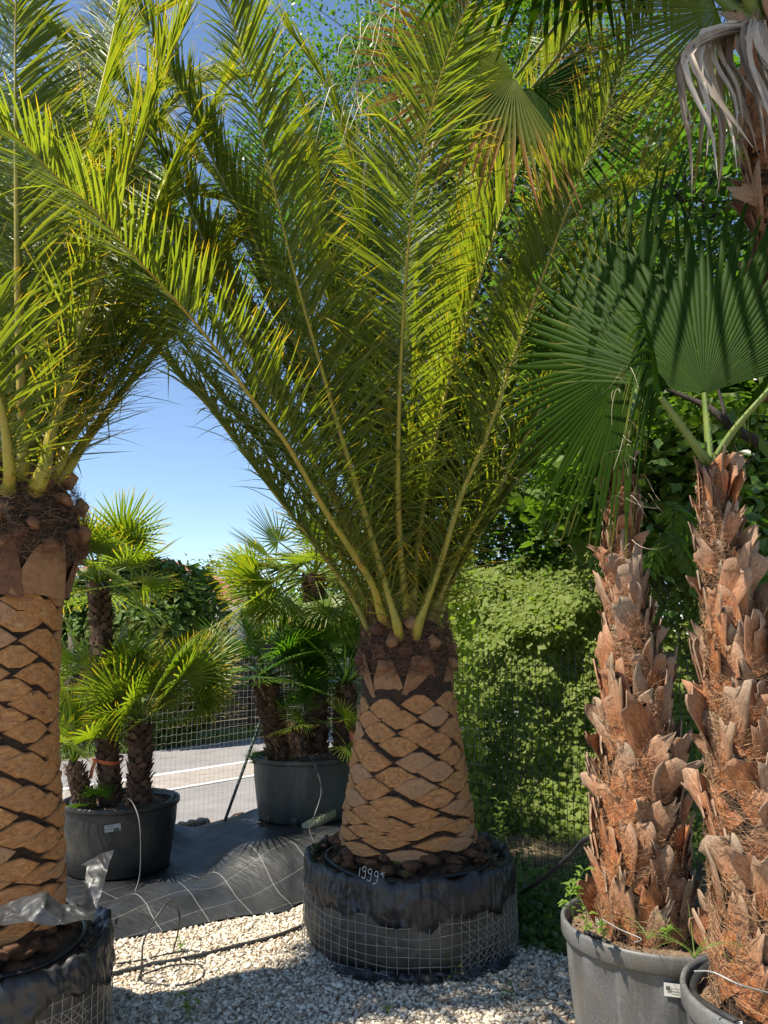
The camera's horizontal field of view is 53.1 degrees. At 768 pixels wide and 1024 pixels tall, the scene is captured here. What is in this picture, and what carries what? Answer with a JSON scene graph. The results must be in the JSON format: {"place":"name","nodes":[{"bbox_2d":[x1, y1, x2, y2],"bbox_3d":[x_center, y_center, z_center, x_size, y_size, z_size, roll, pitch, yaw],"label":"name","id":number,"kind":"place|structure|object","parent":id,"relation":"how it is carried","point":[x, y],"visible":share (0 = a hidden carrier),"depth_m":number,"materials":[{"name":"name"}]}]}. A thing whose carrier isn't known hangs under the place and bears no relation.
{"place":"outdoors","nodes":[
{"label":"outdoors","id":0,"kind":"place"},
{"bbox_2d":[89,755,123,778],"bbox_3d":[-1.972,1.812,5.484,0.216,0.132,0.216,2,-10,-12],"label":"marking tape","id":1,"kind":"object","parent":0,"point":[94,760],"visible":0.79,"depth_m":5.39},
{"bbox_2d":[60,699,486,760],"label":"verge grass","id":2,"kind":"structure","parent":0,"point":[209,738],"depth_m":13.94,"materials":[{"name":"green plant"}]},
{"bbox_2d":[241,556,348,679],"bbox_3d":[-1.991,3.021,19.688,3.356,4.093,3.104,3,-10,-16],"label":"conifer tree","id":3,"kind":"object","parent":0,"point":[293,590],"visible":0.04,"depth_m":19.49,"materials":[{"name":"green plant"}]},
{"bbox_2d":[60,711,558,823],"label":"road","id":4,"kind":"structure","parent":0,"point":[174,778],"depth_m":10.17,"materials":[{"name":"grey asphalt"}]},
{"bbox_2d":[0,0,748,639],"label":"sky","id":5,"kind":"structure","parent":0,"point":[194,475],"materials":[{"name":"blue"}]},
{"bbox_2d":[60,642,711,941],"bbox_3d":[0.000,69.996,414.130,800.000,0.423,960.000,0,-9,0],"label":"ground","id":6,"kind":"structure","parent":0,"point":[532,865],"depth_m":6.00,"materials":[{"name":"green plant"}]},
{"bbox_2d":[61,608,88,639],"bbox_3d":[-6.283,2.823,14.231,3.239,3.127,2.957,4,-10,-22],"label":"laurel bush","id":7,"kind":"object","parent":6,"relation":"on","point":[68,619],"visible":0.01,"depth_m":13.60,"materials":[{"name":"green plant"}]},
{"bbox_2d":[60,636,157,754],"bbox_3d":[-4.598,3.156,13.289,0.100,2.000,1.900,-8,-12,41],"label":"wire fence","id":8,"kind":"object","parent":6,"relation":"on","point":[77,676],"visible":0.09,"depth_m":12.72,"materials":[{"name":"grey metal"}]},
{"bbox_2d":[1,106,222,360],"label":"broadleaf tree","id":9,"kind":"object","parent":6,"relation":"on","point":[179,211],"visible":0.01,"depth_m":14.32,"materials":[{"name":"green plant"}]},
{"bbox_2d":[61,539,236,751],"bbox_3d":[-4.488,2.411,14.096,3.790,3.908,3.302,0,-9,0],"label":"laurel bush","id":10,"kind":"object","parent":6,"relation":"on","point":[181,612],"visible":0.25,"depth_m":13.33,"materials":[{"name":"green plant"}]},
{"bbox_2d":[76,558,245,686],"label":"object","id":11,"kind":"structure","parent":6,"relation":"on","point":[224,592],"depth_m":26.30,"materials":[{"name":"plant"}]},
{"bbox_2d":[175,817,209,825],"bbox_3d":[-1.621,2.616,6.371,0.151,0.129,0.410,-8,-12,41],"label":"pile of stones","id":12,"kind":"object","parent":6,"relation":"on","point":[199,821],"visible":0.3,"depth_m":6.38,"materials":[{"name":"grey stone"}]},
{"bbox_2d":[65,808,341,938],"bbox_3d":[-0.728,2.528,5.761,3.750,0.443,2.304,5,-11,-29],"label":"ground cloth","id":13,"kind":"object","parent":6,"relation":"on","point":[245,863],"visible":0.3,"depth_m":4.90,"materials":[{"name":"black fabric"}]},
{"bbox_2d":[63,788,179,880],"bbox_3d":[-1.873,2.267,5.454,0.810,0.458,0.810,0,-9,0],"label":"plastic pot","id":14,"kind":"object","parent":13,"relation":"on","point":[92,834],"visible":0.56,"depth_m":5.14,"materials":[{"name":"plastic"}]},
{"bbox_2d":[70,792,173,809],"bbox_3d":[-1.834,2.052,5.436,0.708,0.034,0.567,5,-11,-29],"label":"hose","id":15,"kind":"object","parent":14,"relation":"on","point":[159,793],"visible":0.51,"depth_m":5.52,"materials":[{"name":"rubber"}]},
{"bbox_2d":[58,485,245,809],"bbox_3d":[-1.925,0.984,5.698,1.887,2.376,1.580,0,-9,0],"label":"multi stem fan palm","id":16,"kind":"object","parent":14,"relation":"in","point":[120,671],"visible":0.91,"depth_m":5.43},
{"bbox_2d":[251,747,349,826],"bbox_3d":[-0.643,2.169,6.116,0.830,0.472,0.855,0,-9,0],"label":"plastic pot","id":17,"kind":"object","parent":13,"relation":"on","point":[288,792],"visible":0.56,"depth_m":5.80,"materials":[{"name":"plastic"}]},
{"bbox_2d":[193,499,373,764],"bbox_3d":[-0.592,0.928,6.309,1.913,2.171,1.631,0,-9,0],"label":"multi stem fan palm","id":18,"kind":"object","parent":17,"relation":"in","point":[309,649],"visible":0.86,"depth_m":6.11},
{"bbox_2d":[348,731,353,765],"bbox_3d":[-0.250,1.819,5.923,0.048,0.254,0.080,0,-9,0],"label":"marking tape","id":19,"kind":"object","parent":18,"relation":"hanging from","point":[351,736],"visible":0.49,"depth_m":5.96,"materials":[{"name":"orange plastic"}]},
{"bbox_2d":[258,755,348,761],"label":"hose","id":20,"kind":"object","parent":17,"relation":"on","point":[260,756],"visible":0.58,"depth_m":5.89,"materials":[{"name":"plastic"}]},
{"bbox_2d":[306,754,321,842],"bbox_3d":[-0.461,1.995,5.300,0.106,0.483,1.124,1,-9,-8],"label":"hose","id":21,"kind":"object","parent":17,"relation":"hanging from","point":[320,796],"visible":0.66,"depth_m":5.57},
{"bbox_2d":[302,809,335,827],"bbox_3d":[-0.482,2.296,5.726,0.069,0.105,0.335,-6,-11,31],"label":"timber block","id":22,"kind":"object","parent":13,"relation":"on","point":[321,819],"depth_m":5.71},
{"bbox_2d":[59,656,350,821],"bbox_3d":[-2.145,1.917,5.736,0.544,1.682,6.002,-8,-12,41],"label":"wire fence","id":23,"kind":"object","parent":6,"relation":"on","point":[243,768],"visible":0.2,"depth_m":6.64,"materials":[{"name":"grey metal"}]},
{"bbox_2d":[167,655,250,742],"bbox_3d":[-3.330,3.390,14.711,0.100,2.000,1.900,-8,-12,41],"label":"wire fence","id":24,"kind":"object","parent":6,"relation":"on","point":[240,716],"visible":0.26,"depth_m":15.14,"materials":[{"name":"grey metal"}]},
{"bbox_2d":[185,550,253,624],"bbox_3d":[-8.581,5.015,37.631,5.472,6.047,4.548,0,-9,0],"label":"tree","id":25,"kind":"object","parent":6,"relation":"on","point":[210,569],"visible":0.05,"depth_m":37.45,"materials":[{"name":"green plant"}]},
{"bbox_2d":[245,616,277,665],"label":"tree","id":26,"kind":"object","parent":6,"relation":"on","point":[263,635],"visible":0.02,"depth_m":42.95,"materials":[{"name":"green plant"}]},
{"bbox_2d":[248,645,303,731],"bbox_3d":[-2.061,3.625,16.134,0.100,2.000,1.900,-8,-12,41],"label":"wire fence","id":27,"kind":"object","parent":6,"relation":"on","point":[252,699],"visible":0.27,"depth_m":15.71,"materials":[{"name":"grey metal"}]},
{"bbox_2d":[249,563,370,722],"bbox_3d":[-0.959,2.719,16.737,3.896,3.730,2.971,3,-10,-17],"label":"garden tree","id":28,"kind":"object","parent":6,"relation":"on","point":[334,590],"visible":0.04,"depth_m":16.57,"materials":[{"name":"green plant"}]},
{"bbox_2d":[105,901,574,1023],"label":"gravel yard","id":29,"kind":"structure","parent":6,"relation":"on","point":[530,945],"depth_m":3.56,"materials":[{"name":"beige gravel"}]},
{"bbox_2d":[0,850,115,1023],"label":"wire basket planter","id":30,"kind":"object","parent":29,"relation":"on","point":[75,986],"visible":0.77,"depth_m":2.83,"materials":[{"name":"plastic"}]},
{"bbox_2d":[0,920,87,979],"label":"hose","id":31,"kind":"object","parent":30,"relation":"on","point":[70,948],"visible":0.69,"depth_m":2.91,"materials":[{"name":"rubber"}]},
{"bbox_2d":[0,0,407,971],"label":"date palm","id":32,"kind":"object","parent":30,"relation":"in","point":[52,348],"visible":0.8,"depth_m":3.29,"materials":[{"name":"green plant"}]},
{"bbox_2d":[113,798,140,921],"bbox_3d":[-1.584,2.123,4.788,0.145,0.539,0.950,3,-10,-17],"label":"hose","id":33,"kind":"object","parent":29,"relation":"on","point":[140,844],"visible":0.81,"depth_m":4.86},
{"bbox_2d":[113,900,208,985],"bbox_3d":[-1.119,2.096,3.809,0.511,0.307,0.422,0,-9,0],"label":"hose","id":34,"kind":"object","parent":29,"relation":"on","point":[142,959],"visible":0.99,"depth_m":3.81,"materials":[{"name":"rubber"}]},
{"bbox_2d":[174,936,185,950],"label":"weed","id":35,"kind":"object","parent":29,"relation":"on","point":[181,945],"visible":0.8,"depth_m":4.02,"materials":[{"name":"green plant"}]},
{"bbox_2d":[175,991,200,1020],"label":"weed","id":36,"kind":"object","parent":29,"relation":"on","point":[186,1003],"visible":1,"depth_m":3.28,"materials":[{"name":"green plant"}]},
{"bbox_2d":[113,923,304,975],"bbox_3d":[-0.809,2.280,4.058,1.611,0.038,0.110,7,-12,-36],"label":"hose","id":37,"kind":"object","parent":29,"relation":"on","point":[214,951],"visible":0.6,"depth_m":3.96,"materials":[{"name":"rubber"}]},
{"bbox_2d":[302,831,518,983],"bbox_3d":[0.139,2.052,4.205,1.178,0.498,1.226,0,-9,0],"label":"wire basket planter","id":38,"kind":"object","parent":29,"relation":"on","point":[374,928],"visible":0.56,"depth_m":3.72,"materials":[{"name":"plastic"}]},
{"bbox_2d":[0,0,696,878],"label":"date palm","id":39,"kind":"object","parent":38,"relation":"in","point":[408,804],"visible":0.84,"depth_m":4.10,"materials":[{"name":"green plant"}]},
{"bbox_2d":[323,845,491,882],"bbox_3d":[0.160,1.888,4.194,0.934,0.040,0.806,3,-10,-20],"label":"hose","id":40,"kind":"object","parent":38,"relation":"on","point":[329,861],"visible":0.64,"depth_m":3.95,"materials":[{"name":"rubber"}]},
{"bbox_2d":[445,957,463,979],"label":"weed","id":41,"kind":"object","parent":29,"relation":"on","point":[447,958],"visible":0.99,"depth_m":3.63,"materials":[{"name":"green plant"}]},
{"bbox_2d":[500,980,514,999],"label":"weed","id":42,"kind":"object","parent":29,"relation":"on","point":[510,982],"visible":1,"depth_m":3.44,"materials":[{"name":"green plant"}]},
{"bbox_2d":[561,897,713,1023],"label":"plastic pot","id":43,"kind":"object","parent":29,"relation":"on","point":[613,984],"visible":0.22,"depth_m":2.64,"materials":[{"name":"plastic"}]},
{"bbox_2d":[557,865,594,918],"bbox_3d":[0.697,1.369,2.769,0.137,0.178,0.094,-4,-10,23],"label":"weed","id":44,"kind":"object","parent":43,"relation":"in","point":[562,901],"visible":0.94,"depth_m":2.77,"materials":[{"name":"green plant"}]},
{"bbox_2d":[566,882,598,929],"bbox_3d":[0.691,1.388,2.713,0.120,0.150,0.090,-9,-13,44],"label":"weed","id":45,"kind":"object","parent":43,"relation":"in","point":[576,887],"visible":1,"depth_m":2.71,"materials":[{"name":"green plant"}]},
{"bbox_2d":[595,919,608,939],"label":"weed","id":46,"kind":"object","parent":43,"relation":"in","point":[600,924],"visible":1,"depth_m":2.62,"materials":[{"name":"green plant"}]},
{"bbox_2d":[602,919,641,942],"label":"hose","id":47,"kind":"object","parent":43,"relation":"in","point":[623,931],"visible":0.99,"depth_m":2.70,"materials":[{"name":"grey plastic"}]},
{"bbox_2d":[498,129,750,950],"bbox_3d":[1.097,0.171,3.540,1.106,3.453,1.595,7,-11,-35],"label":"fan palm","id":48,"kind":"object","parent":43,"relation":"in","point":[639,853],"visible":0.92,"depth_m":2.99,"materials":[{"name":"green plant"}]},
{"bbox_2d":[584,929,706,955],"bbox_3d":[1.083,1.537,2.776,0.618,0.034,0.359,4,-10,-24],"label":"hose","id":49,"kind":"object","parent":43,"relation":"on","point":[591,934],"visible":0.12,"depth_m":2.75,"materials":[{"name":"rubber"}]},
{"bbox_2d":[603,908,688,939],"bbox_3d":[0.888,1.422,2.630,0.212,0.059,0.274,3,-10,-16],"label":"grass tuft","id":50,"kind":"object","parent":43,"relation":"in","point":[649,936],"visible":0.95,"depth_m":2.61,"materials":[{"name":"green plant"}]},
{"bbox_2d":[660,924,674,940],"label":"weed","id":51,"kind":"object","parent":43,"relation":"in","point":[665,931],"visible":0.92,"depth_m":2.60,"materials":[{"name":"green plant"}]},
{"bbox_2d":[623,902,764,962],"bbox_3d":[0.960,1.292,2.305,0.460,0.100,0.423,9,-13,-43],"label":"grass tuft","id":52,"kind":"object","parent":43,"relation":"in","point":[693,953],"visible":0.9,"depth_m":2.32,"materials":[{"name":"green plant"}]},
{"bbox_2d":[588,389,767,617],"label":"walnut sapling","id":53,"kind":"object","parent":29,"relation":"on","point":[677,531],"visible":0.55,"depth_m":4.28,"materials":[{"name":"green plant"}]},
{"bbox_2d":[680,954,742,1023],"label":"plastic pot","id":54,"kind":"object","parent":29,"relation":"on","point":[697,1011],"visible":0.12,"depth_m":2.32,"materials":[{"name":"plastic"}]},
{"bbox_2d":[553,191,767,1023],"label":"fan palm","id":55,"kind":"object","parent":54,"relation":"in","point":[726,699],"visible":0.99,"depth_m":2.43,"materials":[{"name":"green plant"}]},
{"bbox_2d":[689,962,747,1023],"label":"pot rim","id":56,"kind":"object","parent":54,"relation":"on","point":[696,977],"visible":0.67,"depth_m":2.28,"materials":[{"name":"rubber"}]},
{"bbox_2d":[694,970,767,993],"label":"hose","id":57,"kind":"object","parent":54,"relation":"on","point":[731,980],"visible":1,"depth_m":2.09,"materials":[{"name":"grey plastic"}]},
{"bbox_3d":[2.000,1.860,2.987,0.720,0.498,0.720,0,-9,0],"label":"plastic pot","id":58,"kind":"object","parent":29,"relation":"on","visible":0},
{"bbox_2d":[315,0,767,401],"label":"fan palm","id":59,"kind":"object","parent":58,"relation":"in","point":[709,73],"visible":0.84,"depth_m":3.71,"materials":[{"name":"green plant"}]},
{"bbox_2d":[325,665,361,717],"bbox_3d":[-0.793,3.860,17.556,0.100,2.000,1.900,-8,-12,41],"label":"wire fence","id":60,"kind":"object","parent":6,"relation":"on","point":[331,711],"depth_m":17.03,"materials":[{"name":"grey metal"}]},
{"bbox_2d":[180,0,742,692],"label":"broadleaf tree","id":61,"kind":"object","parent":6,"relation":"on","point":[518,50],"visible":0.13,"depth_m":12.13,"materials":[{"name":"green plant"}]},
{"bbox_2d":[472,796,484,825],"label":"weed","id":62,"kind":"object","parent":6,"relation":"on","point":[478,814],"visible":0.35,"depth_m":5.73,"materials":[{"name":"green plant"}]},
{"bbox_2d":[483,764,495,817],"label":"weed","id":63,"kind":"object","parent":6,"relation":"on","point":[488,781],"visible":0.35,"depth_m":6.69,"materials":[{"name":"green plant"}]},
{"bbox_2d":[489,797,508,842],"bbox_3d":[0.881,2.409,5.912,0.169,0.385,0.151,-5,-11,29],"label":"weed","id":64,"kind":"object","parent":6,"relation":"on","point":[498,833],"visible":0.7,"depth_m":5.91,"materials":[{"name":"green plant"}]},
{"bbox_2d":[493,793,510,838],"bbox_3d":[0.919,2.446,6.124,0.190,0.369,0.205,9,-13,-42],"label":"weed","id":65,"kind":"object","parent":6,"relation":"on","point":[499,828],"visible":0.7,"depth_m":6.10,"materials":[{"name":"green plant"}]},
{"bbox_2d":[353,652,710,896],"bbox_3d":[1.115,1.839,5.463,0.389,1.750,6.115,6,-11,-32],"label":"wire fence","id":66,"kind":"object","parent":6,"relation":"on","point":[544,758],"visible":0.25,"depth_m":5.42,"materials":[{"name":"green metal"}]},
{"bbox_2d":[404,346,668,707],"bbox_3d":[2.304,0.423,9.271,5.358,5.440,2.456,0,-9,0],"label":"broadleaf tree","id":67,"kind":"object","parent":6,"relation":"on","point":[517,528],"visible":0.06,"depth_m":9.03,"materials":[{"name":"green plant"}]},
{"bbox_2d":[514,852,592,955],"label":"weeds","id":68,"kind":"object","parent":6,"relation":"on","point":[548,928],"visible":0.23,"depth_m":4.36,"materials":[{"name":"green plant"}]},
{"bbox_2d":[517,834,592,897],"bbox_3d":[0.777,1.862,3.944,0.154,0.828,1.711,1,-9,-4],"label":"hose","id":69,"kind":"object","parent":6,"relation":"on","point":[570,854],"visible":0.64,"depth_m":3.64,"materials":[{"name":"rubber"}]},
{"bbox_2d":[477,815,708,950],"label":"dry grass","id":70,"kind":"structure","parent":6,"relation":"on","point":[557,842],"depth_m":5.93,"materials":[{"name":"plant"}]},
{"bbox_2d":[430,33,767,576],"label":"broadleaf tree","id":71,"kind":"object","parent":6,"relation":"on","point":[715,213],"visible":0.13,"depth_m":7.56,"materials":[{"name":"green plant"}]},
{"bbox_2d":[438,548,767,853],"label":"ivy thicket","id":72,"kind":"object","parent":6,"relation":"on","point":[547,619],"visible":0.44,"depth_m":7.22,"materials":[{"name":"green plant"}]},
{"bbox_2d":[503,839,711,917],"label":"ground weeds","id":73,"kind":"object","parent":6,"relation":"on","point":[695,856],"visible":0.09,"depth_m":5.39,"materials":[{"name":"green plant"}]},
{"bbox_2d":[494,371,767,608],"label":"broadleaf tree","id":74,"kind":"object","parent":6,"relation":"on","point":[674,482],"visible":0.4,"depth_m":6.10,"materials":[{"name":"green plant"}]}
]}

